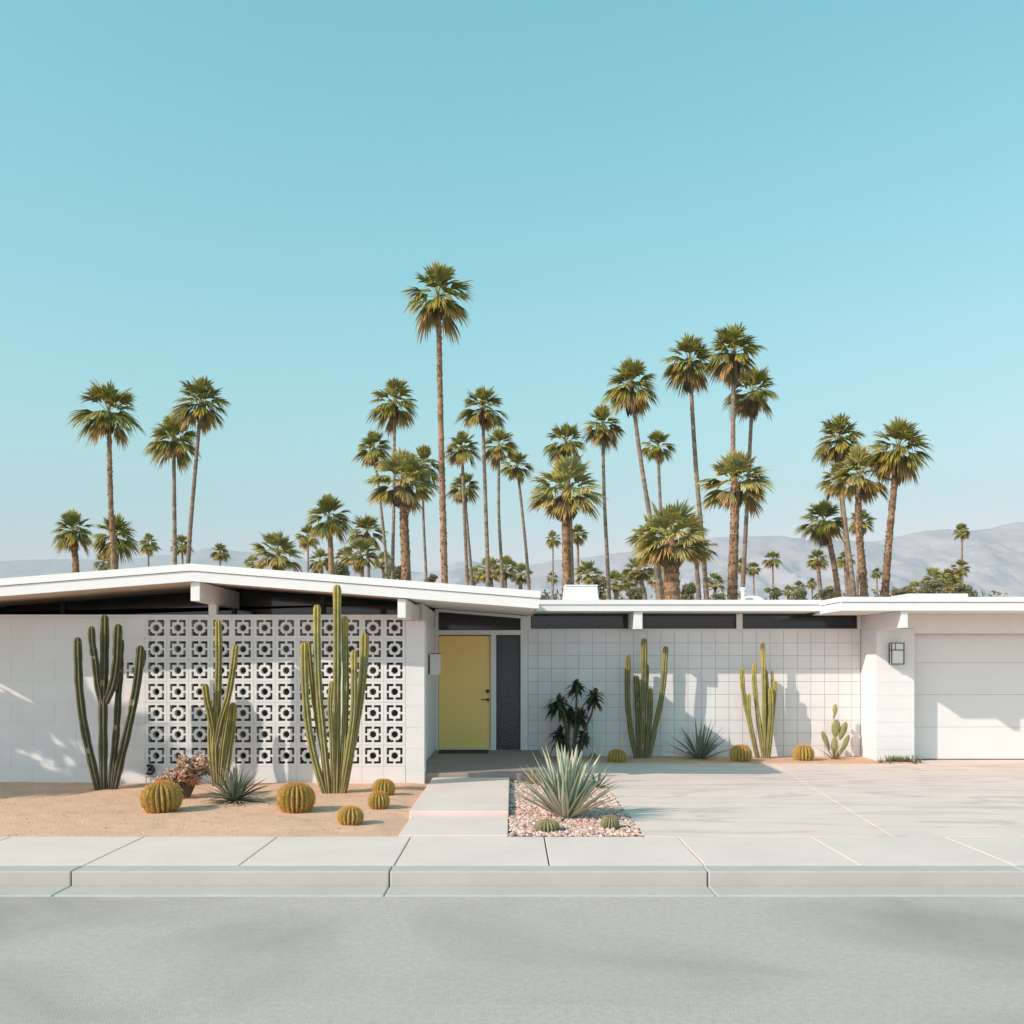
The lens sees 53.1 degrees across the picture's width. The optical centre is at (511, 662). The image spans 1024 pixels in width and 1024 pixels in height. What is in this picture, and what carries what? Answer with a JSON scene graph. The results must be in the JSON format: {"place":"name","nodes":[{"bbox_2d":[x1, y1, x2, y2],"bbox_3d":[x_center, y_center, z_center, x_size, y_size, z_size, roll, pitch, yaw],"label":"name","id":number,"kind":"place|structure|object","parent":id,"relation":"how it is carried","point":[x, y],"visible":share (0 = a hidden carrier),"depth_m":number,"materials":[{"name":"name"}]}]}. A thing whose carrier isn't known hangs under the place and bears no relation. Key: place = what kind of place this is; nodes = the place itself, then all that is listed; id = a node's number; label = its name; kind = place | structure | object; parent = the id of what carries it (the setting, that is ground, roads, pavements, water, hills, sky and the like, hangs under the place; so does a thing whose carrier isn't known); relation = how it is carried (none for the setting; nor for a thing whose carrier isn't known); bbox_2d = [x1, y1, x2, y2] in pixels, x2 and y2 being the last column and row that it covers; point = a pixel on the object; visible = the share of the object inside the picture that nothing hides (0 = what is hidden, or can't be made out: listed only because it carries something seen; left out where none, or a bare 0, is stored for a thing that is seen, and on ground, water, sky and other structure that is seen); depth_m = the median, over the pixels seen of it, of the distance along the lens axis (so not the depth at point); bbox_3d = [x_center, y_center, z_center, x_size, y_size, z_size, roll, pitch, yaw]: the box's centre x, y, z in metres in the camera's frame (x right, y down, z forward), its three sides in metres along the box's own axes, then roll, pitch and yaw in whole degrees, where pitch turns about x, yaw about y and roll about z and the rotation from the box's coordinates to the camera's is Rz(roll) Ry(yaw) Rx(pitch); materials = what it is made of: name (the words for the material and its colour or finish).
{"place":"outdoors","nodes":[
{"label":"outdoors","id":0,"kind":"place"},
{"bbox_2d":[0,548,421,578],"bbox_3d":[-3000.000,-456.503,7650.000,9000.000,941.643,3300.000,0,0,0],"label":"hills","id":1,"kind":"structure","parent":0,"point":[17,568],"depth_m":7992.97,"materials":[{"name":"stone"}]},
{"bbox_2d":[0,782,428,837],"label":"sand bed","id":2,"kind":"object","parent":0,"point":[75,805],"visible":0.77,"depth_m":11.49,"materials":[{"name":"beige sand"}]},
{"bbox_2d":[73,614,146,789],"bbox_3d":[-5.395,0.562,13.750,0.994,2.438,0.333,0,0,0],"label":"columnar cactus","id":3,"kind":"object","parent":2,"relation":"on","point":[105,690],"visible":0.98,"depth_m":13.70,"materials":[{"name":"green plant"}]},
{"bbox_2d":[139,779,183,813],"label":"barrel cactus","id":4,"kind":"object","parent":2,"relation":"on","point":[162,796],"visible":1,"depth_m":11.61,"materials":[{"name":"plant"}]},
{"bbox_2d":[142,753,214,797],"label":"succulent shrub","id":5,"kind":"object","parent":2,"relation":"on","point":[186,773],"visible":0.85,"depth_m":12.82,"materials":[{"name":"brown plant"}]},
{"bbox_2d":[202,619,238,786],"bbox_3d":[-3.948,0.589,13.938,0.526,2.391,0.302,0,0,0],"label":"columnar cactus","id":6,"kind":"object","parent":2,"relation":"on","point":[222,721],"visible":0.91,"depth_m":13.92,"materials":[{"name":"plant"}]},
{"bbox_2d":[193,758,276,806],"bbox_3d":[-3.402,1.489,12.431,1.086,0.730,1.084,0,0,0],"label":"agave","id":7,"kind":"object","parent":2,"relation":"on","point":[235,788],"visible":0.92,"depth_m":12.38,"materials":[{"name":"green plant"}]},
{"bbox_2d":[275,781,315,812],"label":"barrel cactus","id":8,"kind":"object","parent":2,"relation":"on","point":[295,797],"visible":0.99,"depth_m":11.63,"materials":[{"name":"plant"}]},
{"bbox_2d":[300,584,369,793],"bbox_3d":[-2.308,0.374,13.316,0.911,2.810,0.315,0,0,0],"label":"columnar cactus","id":9,"kind":"object","parent":2,"relation":"on","point":[338,769],"visible":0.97,"depth_m":13.29,"materials":[{"name":"green plant"}]},
{"bbox_2d":[336,805,363,825],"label":"barrel cactus","id":10,"kind":"object","parent":2,"relation":"on","point":[348,815],"visible":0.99,"depth_m":10.70,"materials":[{"name":"plant"}]},
{"bbox_2d":[367,791,389,809],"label":"barrel cactus","id":11,"kind":"object","parent":2,"relation":"on","point":[376,800],"visible":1,"depth_m":11.92,"materials":[{"name":"plant"}]},
{"bbox_2d":[371,778,395,795],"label":"barrel cactus","id":12,"kind":"object","parent":2,"relation":"on","point":[387,786],"visible":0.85,"depth_m":13.02,"materials":[{"name":"plant"}]},
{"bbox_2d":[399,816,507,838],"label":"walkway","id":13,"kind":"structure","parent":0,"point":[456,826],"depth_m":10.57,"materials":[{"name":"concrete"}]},
{"bbox_2d":[0,887,1023,1023],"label":"road","id":14,"kind":"structure","parent":0,"point":[512,960],"depth_m":6.31,"materials":[{"name":"grey asphalt"}]},
{"bbox_2d":[0,866,1023,896],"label":"kerb","id":15,"kind":"structure","parent":14,"relation":"on","point":[511,881],"depth_m":8.36,"materials":[{"name":"concrete"}]},
{"bbox_2d":[0,837,1023,867],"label":"sidewalk","id":16,"kind":"structure","parent":0,"point":[512,851],"depth_m":9.24,"materials":[{"name":"concrete"}]},
{"bbox_2d":[0,0,1023,572],"label":"sky","id":17,"kind":"structure","parent":0,"point":[242,195],"materials":[{"name":"blue"}]},
{"bbox_2d":[508,776,642,837],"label":"gravel","id":18,"kind":"structure","parent":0,"point":[524,817],"depth_m":11.14,"materials":[{"name":"grey gravel"}]},
{"bbox_2d":[534,819,559,831],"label":"barrel cactus","id":19,"kind":"object","parent":18,"relation":"on","point":[546,825],"visible":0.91,"depth_m":10.30,"materials":[{"name":"plant"}]},
{"bbox_2d":[510,742,622,817],"bbox_3d":[0.616,1.286,11.205,1.273,0.848,1.197,0,0,37],"label":"agave","id":20,"kind":"object","parent":18,"relation":"on","point":[566,790],"visible":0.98,"depth_m":11.10,"materials":[{"name":"green plant"}]},
{"bbox_2d":[411,522,1023,599],"bbox_3d":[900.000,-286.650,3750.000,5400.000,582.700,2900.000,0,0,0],"label":"mountains","id":21,"kind":"structure","parent":0,"point":[994,557],"depth_m":3662.27,"materials":[{"name":"grey stone"}]},
{"bbox_2d":[542,756,911,764],"bbox_3d":[3.703,1.731,17.910,6.395,0.115,1.300,0,0,0],"label":"planting strip","id":22,"kind":"object","parent":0,"point":[753,760],"visible":0.68,"depth_m":17.66,"materials":[{"name":"soil"}]},
{"bbox_2d":[543,679,604,758],"bbox_3d":[1.054,1.009,18.008,1.146,1.459,0.694,0,0,-9],"label":"branching succulent","id":23,"kind":"object","parent":22,"relation":"on","point":[577,717],"visible":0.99,"depth_m":17.96,"materials":[{"name":"green plant"}]},
{"bbox_2d":[624,638,667,757],"bbox_3d":[2.380,0.664,18.120,0.800,2.224,0.238,0,0,12],"label":"columnar cactus","id":24,"kind":"object","parent":22,"relation":"on","point":[644,742],"visible":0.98,"depth_m":18.08,"materials":[{"name":"plant"}]},
{"bbox_2d":[663,719,728,758],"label":"agave","id":25,"kind":"object","parent":22,"relation":"on","point":[704,748],"visible":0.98,"depth_m":17.96,"materials":[{"name":"green plant"}]},
{"bbox_2d":[729,744,751,761],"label":"barrel cactus","id":26,"kind":"object","parent":22,"relation":"on","point":[740,753],"visible":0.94,"depth_m":17.48,"materials":[{"name":"plant"}]},
{"bbox_2d":[739,643,776,757],"bbox_3d":[4.361,0.703,18.140,0.700,2.138,0.251,0,0,0],"label":"columnar cactus","id":27,"kind":"object","parent":22,"relation":"on","point":[766,727],"visible":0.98,"depth_m":18.12,"materials":[{"name":"plant"}]},
{"bbox_2d":[792,744,814,760],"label":"barrel cactus","id":28,"kind":"object","parent":22,"relation":"on","point":[803,752],"visible":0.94,"depth_m":17.64,"materials":[{"name":"plant"}]},
{"bbox_2d":[821,704,849,752],"bbox_3d":[5.755,1.215,18.209,0.553,0.971,0.151,0,0,0],"label":"prickly pear","id":29,"kind":"object","parent":22,"relation":"on","point":[837,729],"visible":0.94,"depth_m":18.21,"materials":[{"name":"plant"}]},
{"bbox_2d":[539,587,1007,599],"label":"foliage","id":30,"kind":"object","parent":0,"point":[545,596],"depth_m":253.48,"materials":[{"name":"green plant"}]},
{"bbox_2d":[544,760,1023,837],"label":"driveway","id":31,"kind":"structure","parent":0,"point":[954,798],"depth_m":12.85,"materials":[{"name":"concrete"}]},
{"label":"ground","id":32,"kind":"structure","parent":0,"visible":0},
{"bbox_2d":[50,508,93,572],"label":"palm tree","id":33,"kind":"object","parent":32,"relation":"on","point":[74,537],"visible":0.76,"depth_m":83.67,"materials":[{"name":"green plant"}]},
{"bbox_2d":[66,379,145,569],"bbox_3d":[-24.316,-7.617,61.482,4.513,19.043,4.444,0,0,33],"label":"palm tree","id":34,"kind":"object","parent":32,"relation":"on","point":[104,421],"visible":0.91,"depth_m":61.37,"materials":[{"name":"green plant"}]},
{"bbox_2d":[88,512,140,568],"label":"palm tree","id":35,"kind":"object","parent":32,"relation":"on","point":[123,547],"visible":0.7,"depth_m":81.67,"materials":[{"name":"green plant"}]},
{"bbox_2d":[138,533,161,566],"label":"palm tree","id":36,"kind":"object","parent":32,"relation":"on","point":[149,548],"visible":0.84,"depth_m":169.61,"materials":[{"name":"green plant"}]},
{"bbox_2d":[139,415,201,564],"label":"palm tree","id":37,"kind":"object","parent":32,"relation":"on","point":[174,448],"visible":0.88,"depth_m":72.76,"materials":[{"name":"green plant"}]},
{"bbox_2d":[166,375,231,563],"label":"palm tree","id":38,"kind":"object","parent":32,"relation":"on","point":[201,388],"visible":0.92,"depth_m":67.88,"materials":[{"name":"green plant"}]},
{"bbox_2d":[209,542,230,565],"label":"palm tree","id":39,"kind":"object","parent":32,"relation":"on","point":[220,556],"visible":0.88,"depth_m":184.60,"materials":[{"name":"green plant"}]},
{"bbox_2d":[249,529,303,571],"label":"palm tree","id":40,"kind":"object","parent":32,"relation":"on","point":[276,561],"visible":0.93,"depth_m":81.44,"materials":[{"name":"green plant"}]},
{"bbox_2d":[293,523,320,572],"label":"palm tree","id":41,"kind":"object","parent":32,"relation":"on","point":[305,542],"visible":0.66,"depth_m":139.40,"materials":[{"name":"green plant"}]},
{"bbox_2d":[307,548,328,573],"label":"palm tree","id":42,"kind":"object","parent":32,"relation":"on","point":[319,553],"visible":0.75,"depth_m":129.66,"materials":[{"name":"green plant"}]},
{"bbox_2d":[304,493,353,574],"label":"palm tree","id":43,"kind":"object","parent":32,"relation":"on","point":[330,528],"visible":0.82,"depth_m":74.45,"materials":[{"name":"green plant"}]},
{"bbox_2d":[341,536,380,576],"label":"palm tree","id":44,"kind":"object","parent":32,"relation":"on","point":[360,562],"visible":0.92,"depth_m":95.59,"materials":[{"name":"green plant"}]},
{"bbox_2d":[345,514,389,577],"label":"palm tree","id":45,"kind":"object","parent":32,"relation":"on","point":[366,522],"visible":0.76,"depth_m":99.64,"materials":[{"name":"green plant"}]},
{"bbox_2d":[351,428,390,578],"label":"palm tree","id":46,"kind":"object","parent":32,"relation":"on","point":[372,456],"visible":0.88,"depth_m":91.86,"materials":[{"name":"green plant"}]},
{"bbox_2d":[364,375,418,578],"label":"palm tree","id":47,"kind":"object","parent":32,"relation":"on","point":[392,413],"visible":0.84,"depth_m":75.86,"materials":[{"name":"green plant"}]},
{"bbox_2d":[363,446,445,580],"bbox_3d":[-6.561,-5.361,59.957,4.788,14.534,4.271,0,0,-34],"label":"palm tree","id":48,"kind":"object","parent":32,"relation":"on","point":[403,496],"visible":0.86,"depth_m":59.67,"materials":[{"name":"green plant"}]},
{"bbox_2d":[411,443,445,581],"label":"palm tree","id":49,"kind":"object","parent":32,"relation":"on","point":[424,451],"visible":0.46,"depth_m":94.89,"materials":[{"name":"green plant"}]},
{"bbox_2d":[399,259,474,583],"bbox_3d":[-4.056,-10.104,55.785,4.367,24.013,4.124,0,0,0],"label":"palm tree","id":50,"kind":"object","parent":32,"relation":"on","point":[436,309],"visible":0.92,"depth_m":55.67,"materials":[{"name":"green plant"}]},
{"bbox_2d":[410,777,509,827],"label":"walkway","id":51,"kind":"structure","parent":32,"relation":"on","point":[464,796],"depth_m":12.41,"materials":[{"name":"concrete"}]},
{"bbox_2d":[444,429,481,584],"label":"palm tree","id":52,"kind":"object","parent":32,"relation":"on","point":[461,455],"visible":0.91,"depth_m":89.86,"materials":[{"name":"green plant"}]},
{"bbox_2d":[446,471,480,585],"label":"palm tree","id":53,"kind":"object","parent":32,"relation":"on","point":[470,492],"visible":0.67,"depth_m":103.86,"materials":[{"name":"green plant"}]},
{"bbox_2d":[454,386,509,586],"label":"palm tree","id":54,"kind":"object","parent":32,"relation":"on","point":[488,419],"visible":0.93,"depth_m":77.87,"materials":[{"name":"green plant"}]},
{"bbox_2d":[425,750,546,782],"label":"porch slab","id":55,"kind":"structure","parent":32,"relation":"on","point":[502,763],"depth_m":15.85,"materials":[{"name":"concrete"}]},
{"bbox_2d":[475,557,500,586],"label":"palm tree","id":56,"kind":"object","parent":32,"relation":"on","point":[482,578],"visible":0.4,"depth_m":117.82,"materials":[{"name":"green plant"}]},
{"bbox_2d":[481,428,519,587],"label":"palm tree","id":57,"kind":"object","parent":32,"relation":"on","point":[498,455],"visible":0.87,"depth_m":96.88,"materials":[{"name":"green plant"}]},
{"bbox_2d":[490,555,521,587],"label":"palm tree","id":58,"kind":"object","parent":32,"relation":"on","point":[507,560],"visible":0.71,"depth_m":111.77,"materials":[{"name":"green plant"}]},
{"bbox_2d":[0,563,1023,783],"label":"house","id":59,"kind":"structure","parent":32,"relation":"on","point":[514,662],"depth_m":17.53,"materials":[{"name":"concrete"}]},
{"bbox_2d":[0,589,413,614],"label":"clerestory window","id":60,"kind":"structure","parent":59,"relation":"in","point":[250,602],"depth_m":15.75,"materials":[{"name":"black glass"}]},
{"bbox_2d":[428,653,440,674],"bbox_3d":[-1.282,0.019,16.960,0.205,0.362,0.132,0,0,0],"label":"mailbox","id":61,"kind":"object","parent":59,"relation":"attached to","point":[434,663],"visible":1,"depth_m":16.90,"materials":[{"name":"white metal"}]},
{"bbox_2d":[439,636,489,747],"bbox_3d":[-0.854,0.521,18.454,0.929,2.018,0.112,0,0,0],"label":"door","id":62,"kind":"structure","parent":59,"relation":"in","point":[464,679],"depth_m":18.47,"materials":[{"name":"yellow paint"}]},
{"bbox_2d":[438,612,520,629],"bbox_3d":[-0.585,-0.757,18.479,1.480,0.332,0.042,0,0,0],"label":"transom window","id":63,"kind":"structure","parent":59,"relation":"in","point":[446,621],"depth_m":18.49,"materials":[{"name":"black glass"}]},
{"bbox_2d":[496,635,520,749],"bbox_3d":[-0.065,0.530,18.479,0.440,2.072,0.042,0,0,0],"label":"sidelight window","id":64,"kind":"structure","parent":59,"relation":"in","point":[508,647],"depth_m":18.49,"materials":[{"name":"grey glass"}]},
{"bbox_2d":[531,614,627,628],"bbox_3d":[1.220,-0.754,18.549,1.760,0.268,0.042,0,0,0],"label":"clerestory window","id":65,"kind":"structure","parent":59,"relation":"in","point":[538,621],"depth_m":18.56,"materials":[{"name":"black glass"}]},
{"bbox_2d":[563,585,598,599],"bbox_3d":[1.282,-1.261,19.200,0.666,0.370,0.635,0,0,0],"label":"roof cooler","id":66,"kind":"object","parent":59,"relation":"on","point":[580,592],"visible":0.78,"depth_m":18.91,"materials":[{"name":"white metal"}]},
{"bbox_2d":[642,614,735,628],"bbox_3d":[3.200,-0.754,18.549,1.710,0.268,0.042,0,0,0],"label":"clerestory window","id":67,"kind":"structure","parent":59,"relation":"in","point":[649,621],"depth_m":18.56,"materials":[{"name":"black glass"}]},
{"bbox_2d":[743,614,856,628],"bbox_3d":[5.203,-0.754,18.549,2.075,0.268,0.042,0,0,0],"label":"clerestory window","id":68,"kind":"structure","parent":59,"relation":"in","point":[750,621],"depth_m":18.56,"materials":[{"name":"black glass"}]},
{"bbox_2d":[889,643,904,663],"bbox_3d":[6.615,-0.162,17.623,0.226,0.374,0.151,0,0,0],"label":"wall lantern","id":69,"kind":"object","parent":59,"relation":"attached to","point":[896,653],"depth_m":17.56,"materials":[{"name":"glass"}]},
{"bbox_2d":[914,634,1023,759],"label":"garage door","id":70,"kind":"structure","parent":59,"relation":"in","point":[969,688],"depth_m":18.00,"materials":[{"name":"paint"}]},
{"bbox_2d":[500,449,534,589],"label":"palm tree","id":71,"kind":"object","parent":32,"relation":"on","point":[516,472],"visible":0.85,"depth_m":101.86,"materials":[{"name":"green plant"}]},
{"bbox_2d":[545,530,560,599],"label":"palm tree","id":72,"kind":"object","parent":32,"relation":"on","point":[551,542],"visible":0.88,"depth_m":199.88,"materials":[{"name":"green plant"}]},
{"bbox_2d":[542,420,586,584],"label":"palm tree","id":73,"kind":"object","parent":32,"relation":"on","point":[565,447],"visible":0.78,"depth_m":83.82,"materials":[{"name":"green plant"}]},
{"bbox_2d":[526,451,608,596],"bbox_3d":[3.002,-4.783,56.016,4.832,13.372,4.725,0,0,0],"label":"palm tree","id":74,"kind":"object","parent":32,"relation":"on","point":[565,506],"visible":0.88,"depth_m":55.59,"materials":[{"name":"green plant"}]},
{"bbox_2d":[573,523,587,584],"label":"palm tree","id":75,"kind":"object","parent":32,"relation":"on","point":[577,540],"visible":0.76,"depth_m":149.81,"materials":[{"name":"green plant"}]},
{"bbox_2d":[574,560,604,584],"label":"palm tree","id":76,"kind":"object","parent":32,"relation":"on","point":[584,567],"visible":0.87,"depth_m":114.36,"materials":[{"name":"green plant"}]},
{"bbox_2d":[580,404,626,599],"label":"palm tree","id":77,"kind":"object","parent":32,"relation":"on","point":[602,437],"visible":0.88,"depth_m":83.87,"materials":[{"name":"green plant"}]},
{"bbox_2d":[604,569,630,599],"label":"palm tree","id":78,"kind":"object","parent":32,"relation":"on","point":[615,587],"visible":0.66,"depth_m":119.69,"materials":[{"name":"green plant"}]},
{"bbox_2d":[599,354,664,599],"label":"palm tree","id":79,"kind":"object","parent":32,"relation":"on","point":[630,399],"visible":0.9,"depth_m":69.68,"materials":[{"name":"green plant"}]},
{"bbox_2d":[620,557,653,599],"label":"palm tree","id":80,"kind":"object","parent":32,"relation":"on","point":[641,576],"visible":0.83,"depth_m":107.80,"materials":[{"name":"green plant"}]},
{"bbox_2d":[624,513,678,599],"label":"palm tree","id":81,"kind":"object","parent":32,"relation":"on","point":[658,583],"visible":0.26,"depth_m":65.87,"materials":[{"name":"green plant"}]},
{"bbox_2d":[637,429,676,594],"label":"palm tree","id":82,"kind":"object","parent":32,"relation":"on","point":[656,452],"visible":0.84,"depth_m":91.85,"materials":[{"name":"green plant"}]},
{"bbox_2d":[628,498,714,599],"bbox_3d":[8.407,-3.341,53.848,4.652,10.493,4.716,0,0,0],"label":"palm tree","id":83,"kind":"object","parent":32,"relation":"on","point":[670,555],"visible":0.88,"depth_m":53.47,"materials":[{"name":"green plant"}]},
{"bbox_2d":[659,333,715,599],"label":"palm tree","id":84,"kind":"object","parent":32,"relation":"on","point":[690,379],"visible":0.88,"depth_m":71.84,"materials":[{"name":"green plant"}]},
{"bbox_2d":[680,581,695,599],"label":"leafy tree","id":85,"kind":"object","parent":32,"relation":"on","point":[688,591],"visible":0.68,"depth_m":95.70,"materials":[{"name":"green plant"}]},
{"bbox_2d":[678,527,718,599],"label":"palm tree","id":86,"kind":"object","parent":32,"relation":"on","point":[697,577],"visible":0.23,"depth_m":69.86,"materials":[{"name":"green plant"}]},
{"bbox_2d":[701,320,766,599],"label":"palm tree","id":87,"kind":"object","parent":32,"relation":"on","point":[729,371],"visible":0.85,"depth_m":67.74,"materials":[{"name":"green plant"}]},
{"bbox_2d":[694,448,774,599],"bbox_3d":[12.572,-5.145,57.895,4.792,14.101,4.239,0,0,0],"label":"palm tree","id":88,"kind":"object","parent":32,"relation":"on","point":[735,464],"visible":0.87,"depth_m":57.76,"materials":[{"name":"green plant"}]},
{"bbox_2d":[721,365,778,598],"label":"palm tree","id":89,"kind":"object","parent":32,"relation":"on","point":[752,403],"visible":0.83,"depth_m":75.85,"materials":[{"name":"green plant"}]},
{"bbox_2d":[760,551,782,588],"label":"palm tree","id":90,"kind":"object","parent":32,"relation":"on","point":[770,563],"visible":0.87,"depth_m":194.85,"materials":[{"name":"green plant"}]},
{"bbox_2d":[806,549,829,600],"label":"palm tree","id":91,"kind":"object","parent":32,"relation":"on","point":[816,564],"visible":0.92,"depth_m":129.75,"materials":[{"name":"green plant"}]},
{"bbox_2d":[795,499,851,597],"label":"palm tree","id":92,"kind":"object","parent":32,"relation":"on","point":[823,532],"visible":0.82,"depth_m":79.79,"materials":[{"name":"green plant"}]},
{"bbox_2d":[816,461,855,596],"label":"palm tree","id":93,"kind":"object","parent":32,"relation":"on","point":[827,487],"visible":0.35,"depth_m":83.90,"materials":[{"name":"green plant"}]},
{"bbox_2d":[811,412,868,596],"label":"palm tree","id":94,"kind":"object","parent":32,"relation":"on","point":[838,451],"visible":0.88,"depth_m":75.85,"materials":[{"name":"green plant"}]},
{"bbox_2d":[829,442,891,596],"bbox_3d":[21.978,-5.951,64.019,4.207,15.722,4.409,0,0,0],"label":"palm tree","id":95,"kind":"object","parent":32,"relation":"on","point":[861,489],"visible":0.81,"depth_m":63.81,"materials":[{"name":"green plant"}]},
{"bbox_2d":[848,509,875,596],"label":"palm tree","id":96,"kind":"object","parent":32,"relation":"on","point":[870,519],"visible":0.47,"depth_m":117.83,"materials":[{"name":"green plant"}]},
{"bbox_2d":[862,416,934,596],"bbox_3d":[23.371,-6.558,62.050,4.793,16.936,4.374,0,0,0],"label":"palm tree","id":97,"kind":"object","parent":32,"relation":"on","point":[898,465],"visible":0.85,"depth_m":61.77,"materials":[{"name":"green plant"}]},
{"bbox_2d":[916,579,950,593],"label":"leafy tree","id":98,"kind":"object","parent":32,"relation":"on","point":[931,587],"visible":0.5,"depth_m":114.38,"materials":[{"name":"green plant"}]},
{"bbox_2d":[919,566,951,586],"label":"palm tree","id":99,"kind":"object","parent":32,"relation":"on","point":[932,572],"visible":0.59,"depth_m":124.76,"materials":[{"name":"green plant"}]},
{"bbox_2d":[952,523,969,582],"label":"palm tree","id":100,"kind":"object","parent":32,"relation":"on","point":[961,533],"visible":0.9,"depth_m":169.84,"materials":[{"name":"green plant"}]},
{"bbox_2d":[951,582,977,596],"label":"leafy tree","id":101,"kind":"object","parent":32,"relation":"on","point":[960,588],"visible":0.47,"depth_m":109.42,"materials":[{"name":"green plant"}]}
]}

